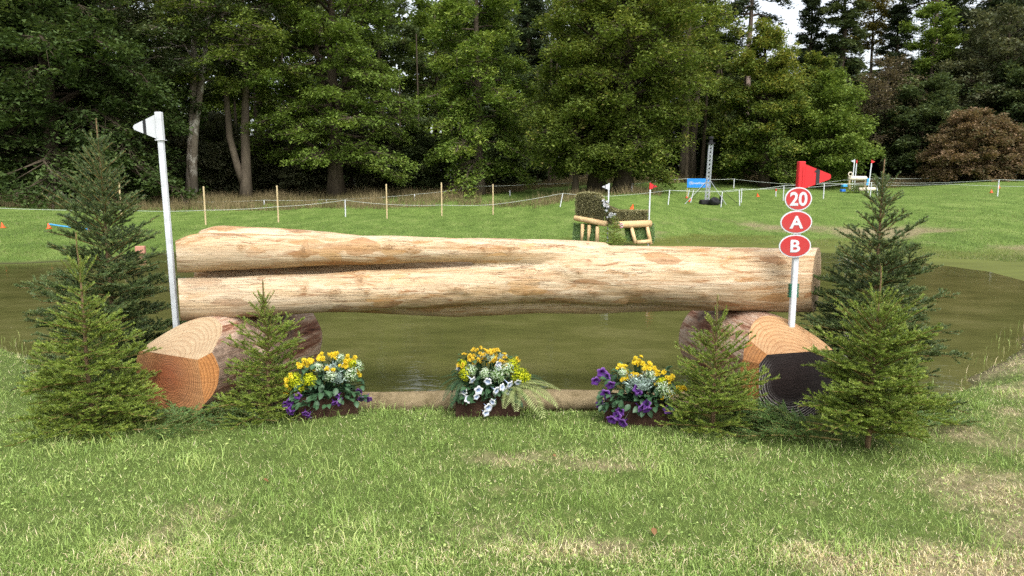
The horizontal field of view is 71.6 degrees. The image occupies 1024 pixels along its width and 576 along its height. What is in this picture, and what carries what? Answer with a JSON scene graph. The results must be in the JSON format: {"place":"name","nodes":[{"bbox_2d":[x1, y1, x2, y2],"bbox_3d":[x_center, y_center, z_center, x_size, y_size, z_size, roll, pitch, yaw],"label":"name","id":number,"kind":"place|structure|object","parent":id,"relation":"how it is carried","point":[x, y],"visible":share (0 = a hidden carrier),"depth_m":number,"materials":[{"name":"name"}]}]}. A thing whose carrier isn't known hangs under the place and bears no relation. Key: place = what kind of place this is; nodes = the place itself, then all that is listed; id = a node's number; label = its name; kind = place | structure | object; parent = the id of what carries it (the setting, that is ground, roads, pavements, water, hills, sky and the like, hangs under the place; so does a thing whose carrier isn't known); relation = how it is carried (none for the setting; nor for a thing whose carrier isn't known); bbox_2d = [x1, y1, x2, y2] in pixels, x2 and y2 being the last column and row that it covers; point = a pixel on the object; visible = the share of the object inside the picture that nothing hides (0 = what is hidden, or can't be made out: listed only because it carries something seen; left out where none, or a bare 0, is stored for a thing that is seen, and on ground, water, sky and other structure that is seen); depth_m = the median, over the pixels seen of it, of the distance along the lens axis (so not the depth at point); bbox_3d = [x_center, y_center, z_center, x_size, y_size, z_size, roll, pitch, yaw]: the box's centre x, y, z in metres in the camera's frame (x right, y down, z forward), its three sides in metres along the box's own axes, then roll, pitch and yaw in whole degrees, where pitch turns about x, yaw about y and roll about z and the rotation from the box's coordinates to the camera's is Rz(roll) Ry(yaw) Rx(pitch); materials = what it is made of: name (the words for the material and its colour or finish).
{"place":"outdoors","nodes":[
{"label":"outdoors","id":0,"kind":"place"},
{"bbox_2d":[0,172,1023,575],"bbox_3d":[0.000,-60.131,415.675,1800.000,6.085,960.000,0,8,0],"label":"ground","id":1,"kind":"structure","parent":0,"point":[1012,268],"depth_m":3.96,"materials":[{"name":"plant"}]},
{"bbox_2d":[0,4,82,174],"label":"sycamore tree","id":2,"kind":"object","parent":1,"relation":"on","point":[16,151],"visible":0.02,"depth_m":40.68,"materials":[{"name":"green plant"}]},
{"bbox_2d":[2,232,168,446],"bbox_3d":[-2.705,0.293,4.508,1.000,1.307,0.850,0,8,0],"label":"spruce tree","id":3,"kind":"object","parent":1,"relation":"on","point":[89,393],"visible":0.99,"depth_m":4.45,"materials":[{"name":"green plant"}]},
{"bbox_2d":[8,117,188,393],"bbox_3d":[-3.209,-0.184,5.550,1.463,2.262,1.342,7,11,42],"label":"spruce tree","id":4,"kind":"object","parent":1,"relation":"on","point":[109,270],"visible":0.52,"depth_m":5.44,"materials":[{"name":"green plant"}]},
{"bbox_2d":[1,0,209,199],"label":"tree","id":5,"kind":"object","parent":1,"relation":"on","point":[136,2],"visible":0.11,"depth_m":41.34,"materials":[{"name":"green plant"}]},
{"bbox_2d":[0,0,211,209],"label":"sycamore tree","id":6,"kind":"object","parent":1,"relation":"on","point":[54,116],"visible":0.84,"depth_m":35.76,"materials":[{"name":"green plant"}]},
{"bbox_2d":[83,0,188,144],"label":"woodland tree","id":7,"kind":"object","parent":1,"relation":"on","point":[128,112],"visible":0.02,"depth_m":54.74,"materials":[{"name":"green plant"}]},
{"bbox_2d":[140,117,186,196],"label":"undergrowth shrub","id":8,"kind":"object","parent":1,"relation":"on","point":[171,139],"visible":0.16,"depth_m":48.32,"materials":[{"name":"green plant"}]},
{"bbox_2d":[132,405,212,440],"bbox_3d":[-2.138,0.846,4.476,0.475,0.157,0.348,-4,9,-26],"label":"spruce bough","id":9,"kind":"object","parent":1,"relation":"on","point":[172,421],"visible":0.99,"depth_m":4.50,"materials":[{"name":"plant"}]},
{"bbox_2d":[143,399,222,422],"bbox_3d":[-2.201,0.814,4.761,0.492,0.122,0.411,-3,9,-21],"label":"spruce bough","id":10,"kind":"object","parent":1,"relation":"on","point":[173,410],"visible":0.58,"depth_m":4.69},
{"bbox_2d":[144,400,230,421],"bbox_3d":[-2.123,0.815,4.708,0.355,0.098,0.470,6,10,36],"label":"spruce bough","id":11,"kind":"object","parent":1,"relation":"on","point":[193,412],"visible":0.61,"depth_m":4.71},
{"bbox_2d":[134,0,241,187],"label":"woodland tree","id":12,"kind":"object","parent":1,"relation":"on","point":[186,115],"visible":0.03,"depth_m":56.11,"materials":[{"name":"green plant"}]},
{"bbox_2d":[116,0,296,199],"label":"forked ash tree","id":13,"kind":"object","parent":1,"relation":"on","point":[191,180],"visible":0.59,"depth_m":41.20,"materials":[{"name":"green plant"}]},
{"bbox_2d":[173,109,257,195],"bbox_3d":[-20.213,-8.590,48.269,5.184,7.094,5.826,4,9,24],"label":"undergrowth shrub","id":14,"kind":"object","parent":1,"relation":"on","point":[215,166],"visible":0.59,"depth_m":47.15,"materials":[{"name":"green plant"}]},
{"bbox_2d":[136,313,321,415],"bbox_3d":[-2.118,0.501,5.463,0.674,0.666,1.356,3,9,18],"label":"support log","id":15,"kind":"object","parent":1,"relation":"on","point":[189,360],"visible":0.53,"depth_m":4.92,"materials":[{"name":"brown wood"}]},
{"bbox_2d":[133,112,179,327],"bbox_3d":[-2.717,-0.142,5.494,0.240,2.376,0.056,0,8,5],"label":"flag pole","id":16,"kind":"object","parent":15,"relation":"on","point":[152,126],"visible":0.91,"depth_m":5.39,"materials":[{"name":"white plastic"}]},
{"bbox_2d":[203,401,277,428],"bbox_3d":[-1.825,0.812,4.731,0.450,0.134,0.364,-4,9,-28],"label":"spruce bough","id":17,"kind":"object","parent":1,"relation":"on","point":[236,409],"visible":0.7,"depth_m":4.69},
{"bbox_2d":[144,0,346,200],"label":"twin stemmed tree","id":18,"kind":"object","parent":1,"relation":"on","point":[243,168],"visible":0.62,"depth_m":41.03,"materials":[{"name":"green plant"}]},
{"bbox_2d":[186,1,328,185],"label":"woodland tree","id":19,"kind":"object","parent":1,"relation":"on","point":[260,111],"visible":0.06,"depth_m":54.49,"materials":[{"name":"green plant"}]},
{"bbox_2d":[202,280,313,430],"bbox_3d":[-1.673,0.426,4.758,0.706,0.968,0.808,2,8,16],"label":"spruce tree","id":20,"kind":"object","parent":1,"relation":"on","point":[268,390],"visible":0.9,"depth_m":4.73,"materials":[{"name":"green plant"}]},
{"bbox_2d":[250,128,310,194],"bbox_3d":[-16.143,-8.287,49.118,5.826,5.517,5.184,-1,8,-6],"label":"undergrowth shrub","id":21,"kind":"object","parent":1,"relation":"on","point":[260,168],"visible":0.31,"depth_m":47.99,"materials":[{"name":"green plant"}]},
{"bbox_2d":[258,153,327,195],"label":"undergrowth shrub","id":22,"kind":"object","parent":1,"relation":"on","point":[303,182],"visible":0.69,"depth_m":46.70,"materials":[{"name":"green plant"}]},
{"bbox_2d":[273,0,376,186],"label":"woodland tree","id":23,"kind":"object","parent":1,"relation":"on","point":[337,13],"visible":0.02,"depth_m":58.66,"materials":[{"name":"green plant"}]},
{"bbox_2d":[295,386,358,420],"bbox_3d":[-1.274,0.794,4.878,0.400,0.175,0.190,-3,9,-22],"label":"flower trough","id":24,"kind":"object","parent":1,"relation":"on","point":[344,408],"visible":0.38,"depth_m":4.79,"materials":[{"name":"brown wood"}]},
{"bbox_2d":[281,388,371,418],"bbox_3d":[-1.234,0.760,4.770,0.601,0.188,0.143,-4,9,-26],"label":"petunia bunch","id":25,"kind":"object","parent":24,"relation":"in","point":[287,403],"visible":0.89,"depth_m":4.69,"materials":[{"name":"purple plant"}]},
{"bbox_2d":[289,356,367,409],"bbox_3d":[-1.250,0.637,4.811,0.524,0.326,0.306,-3,9,-22],"label":"leafy plant","id":26,"kind":"object","parent":24,"relation":"in","point":[321,390],"visible":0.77,"depth_m":4.75,"materials":[{"name":"green plant"}]},
{"bbox_2d":[235,0,428,197],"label":"beech tree","id":27,"kind":"object","parent":1,"relation":"on","point":[352,37],"visible":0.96,"depth_m":42.81,"materials":[{"name":"green plant"}]},
{"bbox_2d":[308,0,445,185],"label":"woodland tree","id":28,"kind":"object","parent":1,"relation":"on","point":[408,29],"visible":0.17,"depth_m":55.06,"materials":[{"name":"green plant"}]},
{"bbox_2d":[342,120,413,192],"bbox_3d":[-9.707,-8.637,49.269,5.184,6.043,5.826,3,9,23],"label":"undergrowth shrub","id":29,"kind":"object","parent":1,"relation":"on","point":[366,180],"visible":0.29,"depth_m":48.21,"materials":[{"name":"green plant"}]},
{"bbox_2d":[378,124,453,191],"bbox_3d":[-6.581,-8.803,49.115,5.647,5.177,6.225,-5,10,-32],"label":"undergrowth shrub","id":30,"kind":"object","parent":1,"relation":"on","point":[425,177],"visible":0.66,"depth_m":48.05,"materials":[{"name":"green plant"}]},
{"bbox_2d":[374,0,491,177],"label":"woodland tree","id":31,"kind":"object","parent":1,"relation":"on","point":[422,19],"visible":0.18,"depth_m":58.93,"materials":[{"name":"green plant"}]},
{"bbox_2d":[439,374,463,407],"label":"fern","id":32,"kind":"object","parent":1,"relation":"on","point":[460,385],"visible":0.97,"depth_m":4.78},
{"bbox_2d":[410,0,544,198],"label":"lime tree","id":33,"kind":"object","parent":1,"relation":"on","point":[464,101],"visible":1,"depth_m":44.12,"materials":[{"name":"green plant"}]},
{"bbox_2d":[216,389,745,411],"bbox_3d":[-0.050,0.830,5.199,4.202,0.178,0.187,0,8,0],"label":"edging log","id":34,"kind":"object","parent":1,"relation":"on","point":[568,399],"visible":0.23,"depth_m":5.13,"materials":[{"name":"brown wood"}]},
{"bbox_2d":[456,388,519,416],"bbox_3d":[-0.168,0.805,4.946,0.440,0.170,0.190,0,8,-2],"label":"flower trough","id":35,"kind":"object","parent":1,"relation":"on","point":[479,405],"visible":0.43,"depth_m":4.85,"materials":[{"name":"brown wood"}]},
{"bbox_2d":[450,354,526,406],"bbox_3d":[-0.169,0.619,4.860,0.530,0.340,0.310,0,8,-2],"label":"leafy plant","id":36,"kind":"object","parent":35,"relation":"in","point":[487,392],"visible":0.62,"depth_m":4.80,"materials":[{"name":"green plant"}]},
{"bbox_2d":[456,361,520,416],"bbox_3d":[-0.163,0.673,4.798,0.453,0.372,0.176,1,8,9],"label":"petunia bunch","id":37,"kind":"object","parent":35,"relation":"in","point":[478,390],"visible":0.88,"depth_m":4.76,"materials":[{"name":"white plant"}]},
{"bbox_2d":[510,368,526,383],"bbox_3d":[0.031,0.631,4.862,0.132,0.223,0.188,-3,9,-22],"label":"floret spray","id":38,"kind":"object","parent":35,"relation":"in","point":[519,375],"visible":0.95,"depth_m":4.80,"materials":[{"name":"yellow plant"}]},
{"bbox_2d":[452,0,542,179],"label":"woodland tree","id":39,"kind":"object","parent":1,"relation":"on","point":[505,17],"visible":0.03,"depth_m":62.08,"materials":[{"name":"green plant"}]},
{"bbox_2d":[175,226,820,320],"bbox_3d":[-0.054,-0.117,5.463,4.991,0.704,0.727,0,8,0],"label":"forked log","id":40,"kind":"object","parent":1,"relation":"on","point":[298,271],"visible":0.96,"depth_m":5.17,"materials":[{"name":"brown wood"}]},
{"bbox_2d":[462,38,533,176],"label":"conifer tree","id":41,"kind":"object","parent":1,"relation":"on","point":[506,49],"visible":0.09,"depth_m":54.48,"materials":[{"name":"green plant"}]},
{"bbox_2d":[0,408,1019,575],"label":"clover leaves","id":42,"kind":"object","parent":1,"relation":"on","point":[443,563],"visible":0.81,"depth_m":3.48,"materials":[{"name":"green plant"}]},
{"bbox_2d":[0,172,1020,211],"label":"uncut grass","id":43,"kind":"structure","parent":1,"relation":"on","point":[217,201],"depth_m":40.43,"materials":[{"name":"plant"}]},
{"bbox_2d":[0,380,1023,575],"bbox_3d":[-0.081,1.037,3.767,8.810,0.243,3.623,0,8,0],"label":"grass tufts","id":44,"kind":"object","parent":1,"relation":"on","point":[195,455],"visible":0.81,"depth_m":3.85,"materials":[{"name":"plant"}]},
{"bbox_2d":[0,178,1023,261],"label":"meadow grass","id":45,"kind":"structure","parent":1,"relation":"on","point":[376,232],"depth_m":24.04,"materials":[{"name":"plant"}]},
{"bbox_2d":[483,112,552,187],"bbox_3d":[0.487,-10.121,53.197,5.646,6.118,6.225,4,9,27],"label":"undergrowth shrub","id":46,"kind":"object","parent":1,"relation":"on","point":[509,178],"visible":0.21,"depth_m":52.12,"materials":[{"name":"green plant"}]},
{"bbox_2d":[490,0,554,180],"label":"conifer tree","id":47,"kind":"object","parent":1,"relation":"on","point":[527,13],"visible":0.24,"depth_m":57.02,"materials":[{"name":"green plant"}]},
{"bbox_2d":[29,0,1020,193],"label":"forest","id":48,"kind":"object","parent":1,"relation":"on","point":[390,64],"depth_m":66.66,"materials":[{"name":"plant"}]},
{"bbox_2d":[501,379,560,418],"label":"fern","id":49,"kind":"object","parent":1,"relation":"on","point":[530,387],"visible":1,"depth_m":4.70,"materials":[{"name":"plant"}]},
{"bbox_2d":[506,0,588,174],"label":"woodland tree","id":50,"kind":"object","parent":1,"relation":"on","point":[525,51],"visible":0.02,"depth_m":58.94,"materials":[{"name":"green plant"}]},
{"bbox_2d":[518,38,630,195],"bbox_3d":[3.965,-9.448,40.220,6.292,8.671,6.588,-3,9,-22],"label":"field maple tree","id":51,"kind":"object","parent":1,"relation":"on","point":[579,100],"visible":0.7,"depth_m":39.10,"materials":[{"name":"green plant"}]},
{"bbox_2d":[512,0,702,191],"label":"field maple tree","id":52,"kind":"object","parent":1,"relation":"on","point":[570,15],"visible":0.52,"depth_m":38.77,"materials":[{"name":"green plant"}]},
{"bbox_2d":[572,191,654,244],"bbox_3d":[2.820,-1.956,19.666,2.366,1.486,1.600,1,8,7],"label":"corner brush fence","id":53,"kind":"object","parent":1,"relation":"on","point":[636,224],"visible":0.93,"depth_m":19.46,"materials":[{"name":"plant"}]},
{"bbox_2d":[600,215,626,245],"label":"spruce bush","id":54,"kind":"object","parent":1,"relation":"on","point":[617,241],"visible":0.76,"depth_m":18.81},
{"bbox_2d":[604,393,670,427],"bbox_3d":[0.843,0.825,4.756,0.420,0.175,0.190,2,8,16],"label":"flower trough","id":55,"kind":"object","parent":1,"relation":"on","point":[634,418],"visible":0.32,"depth_m":4.67,"materials":[{"name":"brown wood"}]},
{"bbox_2d":[591,367,673,427],"bbox_3d":[0.787,0.721,4.632,0.554,0.382,0.164,2,8,16],"label":"petunia bunch","id":56,"kind":"object","parent":55,"relation":"in","point":[618,413],"visible":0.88,"depth_m":4.64,"materials":[{"name":"purple plant"}]},
{"bbox_2d":[596,361,675,417],"bbox_3d":[0.822,0.666,4.681,0.511,0.338,0.330,2,8,16],"label":"leafy plant","id":57,"kind":"object","parent":55,"relation":"in","point":[605,406],"visible":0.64,"depth_m":4.63,"materials":[{"name":"green plant"}]},
{"bbox_2d":[625,371,651,390],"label":"silver leaf sprig","id":58,"kind":"object","parent":55,"relation":"in","point":[639,385],"visible":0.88,"depth_m":4.57,"materials":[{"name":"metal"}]},
{"bbox_2d":[543,0,747,191],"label":"field maple tree","id":59,"kind":"object","parent":1,"relation":"on","point":[666,12],"visible":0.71,"depth_m":38.20,"materials":[{"name":"green plant"}]},
{"bbox_2d":[638,97,681,175],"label":"undergrowth shrub","id":60,"kind":"object","parent":1,"relation":"on","point":[676,169],"visible":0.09,"depth_m":55.64,"materials":[{"name":"green plant"}]},
{"bbox_2d":[631,1,731,166],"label":"woodland tree","id":61,"kind":"object","parent":1,"relation":"on","point":[677,129],"visible":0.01,"depth_m":56.00,"materials":[{"name":"green plant"}]},
{"bbox_2d":[633,0,752,178],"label":"tall lime tree","id":62,"kind":"object","parent":1,"relation":"on","point":[709,36],"visible":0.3,"depth_m":50.66,"materials":[{"name":"green plant"}]},
{"bbox_2d":[687,179,710,188],"bbox_3d":[9.945,-5.359,37.839,1.253,0.938,0.056,0,8,0],"label":"banner","id":63,"kind":"object","parent":1,"relation":"on","point":[695,183],"visible":0.84,"depth_m":37.79,"materials":[{"name":"blue plastic"}]},
{"bbox_2d":[685,136,737,204],"bbox_3d":[10.016,-5.841,35.487,2.353,3.404,2.014,4,9,23],"label":"lattice mast","id":64,"kind":"object","parent":1,"relation":"on","point":[705,201],"visible":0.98,"depth_m":35.50,"materials":[{"name":"silver metal"}]},
{"bbox_2d":[692,91,737,173],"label":"undergrowth shrub","id":65,"kind":"object","parent":1,"relation":"on","point":[701,125],"visible":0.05,"depth_m":55.74,"materials":[{"name":"green plant"}]},
{"bbox_2d":[654,294,779,437],"bbox_3d":[1.299,0.491,4.494,0.758,0.918,0.756,3,9,20],"label":"spruce tree","id":66,"kind":"object","parent":1,"relation":"on","point":[714,402],"visible":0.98,"depth_m":4.44,"materials":[{"name":"green plant"}]},
{"bbox_2d":[674,16,770,155],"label":"woodland tree","id":67,"kind":"object","parent":1,"relation":"on","point":[734,39],"visible":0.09,"depth_m":60.51,"materials":[{"name":"green plant"}]},
{"bbox_2d":[696,116,758,177],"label":"undergrowth shrub","id":68,"kind":"object","parent":1,"relation":"on","point":[717,150],"visible":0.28,"depth_m":52.27,"materials":[{"name":"green plant"}]},
{"bbox_2d":[679,311,836,415],"bbox_3d":[1.815,0.499,5.445,0.678,0.682,1.331,-1,8,-8],"label":"support log","id":69,"kind":"object","parent":1,"relation":"on","point":[778,343],"visible":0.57,"depth_m":4.86,"materials":[{"name":"brown wood"}]},
{"bbox_2d":[787,161,830,326],"bbox_3d":[2.080,-0.236,4.985,0.251,1.284,0.054,0,8,-5],"label":"flag pole","id":70,"kind":"object","parent":69,"relation":"on","point":[807,176],"visible":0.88,"depth_m":4.91,"materials":[{"name":"red plastic"}]},
{"bbox_2d":[779,234,810,257],"bbox_3d":[1.965,-0.291,4.931,0.230,0.160,0.011,-1,8,-4],"label":"letter sign","id":71,"kind":"object","parent":70,"relation":"attached to","point":[795,245],"visible":1,"depth_m":4.93,"materials":[{"name":"red plastic"}]},
{"bbox_2d":[780,211,811,233],"bbox_3d":[1.965,-0.455,4.908,0.227,0.159,0.011,-1,8,-4],"label":"letter sign","id":72,"kind":"object","parent":70,"relation":"attached to","point":[795,222],"visible":1,"depth_m":4.90,"materials":[{"name":"red plastic"}]},
{"bbox_2d":[784,187,811,210],"bbox_3d":[1.970,-0.613,4.885,0.194,0.161,0.011,-1,8,-4],"label":"number sign","id":73,"kind":"object","parent":70,"relation":"attached to","point":[797,198],"visible":1,"depth_m":4.88,"materials":[{"name":"red plastic"}]},
{"bbox_2d":[719,0,796,176],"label":"scots pine","id":74,"kind":"object","parent":1,"relation":"on","point":[750,6],"visible":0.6,"depth_m":54.02,"materials":[{"name":"green plant"}]},
{"bbox_2d":[706,16,821,189],"bbox_3d":[16.654,-11.851,46.352,7.867,11.141,7.167,0,8,0],"label":"turning maple tree","id":75,"kind":"object","parent":1,"relation":"on","point":[779,78],"visible":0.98,"depth_m":45.31,"materials":[{"name":"green plant"}]},
{"bbox_2d":[719,398,817,425],"bbox_3d":[1.624,0.819,4.598,0.545,0.180,0.479,-7,11,-41],"label":"spruce bough","id":76,"kind":"object","parent":1,"relation":"on","point":[757,412],"visible":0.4,"depth_m":4.52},
{"bbox_2d":[716,397,823,428],"bbox_3d":[1.684,0.807,4.631,0.565,0.152,0.622,-6,10,-35],"label":"spruce bough","id":77,"kind":"object","parent":1,"relation":"on","point":[783,416],"visible":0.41,"depth_m":4.58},
{"bbox_2d":[727,405,840,443],"bbox_3d":[1.670,0.852,4.345,0.694,0.182,0.442,0,8,2],"label":"spruce bough","id":78,"kind":"object","parent":1,"relation":"on","point":[773,431],"visible":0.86,"depth_m":4.36,"materials":[{"name":"plant"}]},
{"bbox_2d":[728,397,841,436],"bbox_3d":[1.690,0.822,4.487,0.521,0.176,0.564,-6,10,-37],"label":"spruce bough","id":79,"kind":"object","parent":1,"relation":"on","point":[755,417],"visible":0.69,"depth_m":4.44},
{"bbox_2d":[772,0,830,141],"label":"conifer tree","id":80,"kind":"object","parent":1,"relation":"on","point":[811,21],"visible":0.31,"depth_m":57.06,"materials":[{"name":"green plant"}]},
{"bbox_2d":[792,50,846,157],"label":"turning maple tree","id":81,"kind":"object","parent":1,"relation":"on","point":[813,66],"visible":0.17,"depth_m":49.78,"materials":[{"name":"green plant"}]},
{"bbox_2d":[771,33,875,112],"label":"woodland tree","id":82,"kind":"object","parent":1,"relation":"on","point":[864,68],"visible":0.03,"depth_m":64.87,"materials":[{"name":"green plant"}]},
{"bbox_2d":[780,66,886,187],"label":"round maple tree","id":83,"kind":"object","parent":1,"relation":"on","point":[833,114],"visible":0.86,"depth_m":44.66,"materials":[{"name":"green plant"}]},
{"bbox_2d":[816,0,875,168],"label":"ivy clad tree","id":84,"kind":"object","parent":1,"relation":"on","point":[842,22],"visible":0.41,"depth_m":54.34,"materials":[{"name":"green plant"}]},
{"bbox_2d":[846,109,904,177],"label":"undergrowth shrub","id":85,"kind":"object","parent":1,"relation":"on","point":[875,168],"visible":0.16,"depth_m":54.05,"materials":[{"name":"green plant"}]},
{"bbox_2d":[793,265,963,448],"bbox_3d":[2.137,0.426,4.220,0.913,1.138,0.965,0,8,0],"label":"spruce tree","id":86,"kind":"object","parent":1,"relation":"on","point":[878,407],"visible":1,"depth_m":4.10,"materials":[{"name":"green plant"}]},
{"bbox_2d":[846,0,912,105],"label":"yellow birch tree","id":87,"kind":"object","parent":1,"relation":"on","point":[873,27],"visible":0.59,"depth_m":59.74,"materials":[{"name":"grey plant"}]},
{"bbox_2d":[796,158,972,417],"bbox_3d":[2.541,0.005,5.065,1.208,1.840,1.260,0,8,0],"label":"spruce tree","id":88,"kind":"object","parent":1,"relation":"on","point":[896,267],"visible":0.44,"depth_m":4.95,"materials":[{"name":"green plant"}]},
{"bbox_2d":[858,2,919,113],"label":"conifer tree","id":89,"kind":"object","parent":1,"relation":"on","point":[895,43],"visible":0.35,"depth_m":56.55,"materials":[{"name":"green plant"}]},
{"bbox_2d":[848,52,935,177],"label":"bare thorn tree","id":90,"kind":"object","parent":1,"relation":"on","point":[882,96],"visible":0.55,"depth_m":49.84,"materials":[{"name":"green plant"}]},
{"bbox_2d":[868,72,984,177],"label":"holly tree","id":91,"kind":"object","parent":1,"relation":"on","point":[938,96],"visible":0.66,"depth_m":48.21,"materials":[{"name":"green plant"}]},
{"bbox_2d":[897,0,969,137],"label":"young ash tree","id":92,"kind":"object","parent":1,"relation":"on","point":[927,41],"visible":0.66,"depth_m":51.67,"materials":[{"name":"green plant"}]},
{"bbox_2d":[894,0,973,76],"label":"scots pine","id":93,"kind":"object","parent":1,"relation":"on","point":[954,3],"visible":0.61,"depth_m":55.32,"materials":[{"name":"green plant"}]},
{"bbox_2d":[916,409,982,427],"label":"spruce bough","id":94,"kind":"object","parent":1,"relation":"on","point":[965,422],"visible":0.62,"depth_m":4.52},
{"bbox_2d":[898,0,1001,125],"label":"woodland tree","id":95,"kind":"object","parent":1,"relation":"on","point":[958,29],"visible":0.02,"depth_m":63.08,"materials":[{"name":"green plant"}]},
{"bbox_2d":[913,106,1023,181],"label":"russet bush","id":96,"kind":"object","parent":1,"relation":"on","point":[952,156],"visible":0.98,"depth_m":43.21,"materials":[{"name":"brown plant"}]},
{"bbox_2d":[925,2,1023,130],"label":"olive crowned tree","id":97,"kind":"object","parent":1,"relation":"on","point":[1005,40],"visible":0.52,"depth_m":48.97,"materials":[{"name":"green plant"}]},
{"bbox_2d":[938,0,1023,107],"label":"yew tree","id":98,"kind":"object","parent":1,"relation":"on","point":[985,5],"visible":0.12,"depth_m":57.06,"materials":[{"name":"green plant"}]},
{"bbox_2d":[961,50,1023,163],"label":"dark maple tree","id":99,"kind":"object","parent":1,"relation":"on","point":[1011,73],"visible":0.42,"depth_m":47.04,"materials":[{"name":"green plant"}]},
{"bbox_2d":[976,124,1023,179],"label":"russet bush","id":100,"kind":"object","parent":1,"relation":"on","point":[1022,142],"visible":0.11,"depth_m":43.98,"materials":[{"name":"brown plant"}]},
{"bbox_2d":[0,253,1023,412],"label":"water","id":101,"kind":"structure","parent":0,"point":[396,353],"depth_m":8.12,"materials":[{"name":"liquid"}]},
{"bbox_2d":[135,0,982,170],"label":"sky","id":102,"kind":"structure","parent":0,"point":[790,16],"materials":[{"name":"white"}]},
{"bbox_3d":[7.555,-4.263,34.241,0.045,0.892,0.045,4,8,-1],"label":"rope post","id":103,"kind":"object","parent":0,"visible":0},
{"bbox_2d":[4,190,668,210],"bbox_3d":[-6.969,-3.758,30.323,30.123,0.804,2.543,-3,9,-18],"label":"fence rope","id":104,"kind":"object","parent":103,"relation":"attached to","point":[373,203],"visible":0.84,"depth_m":31.21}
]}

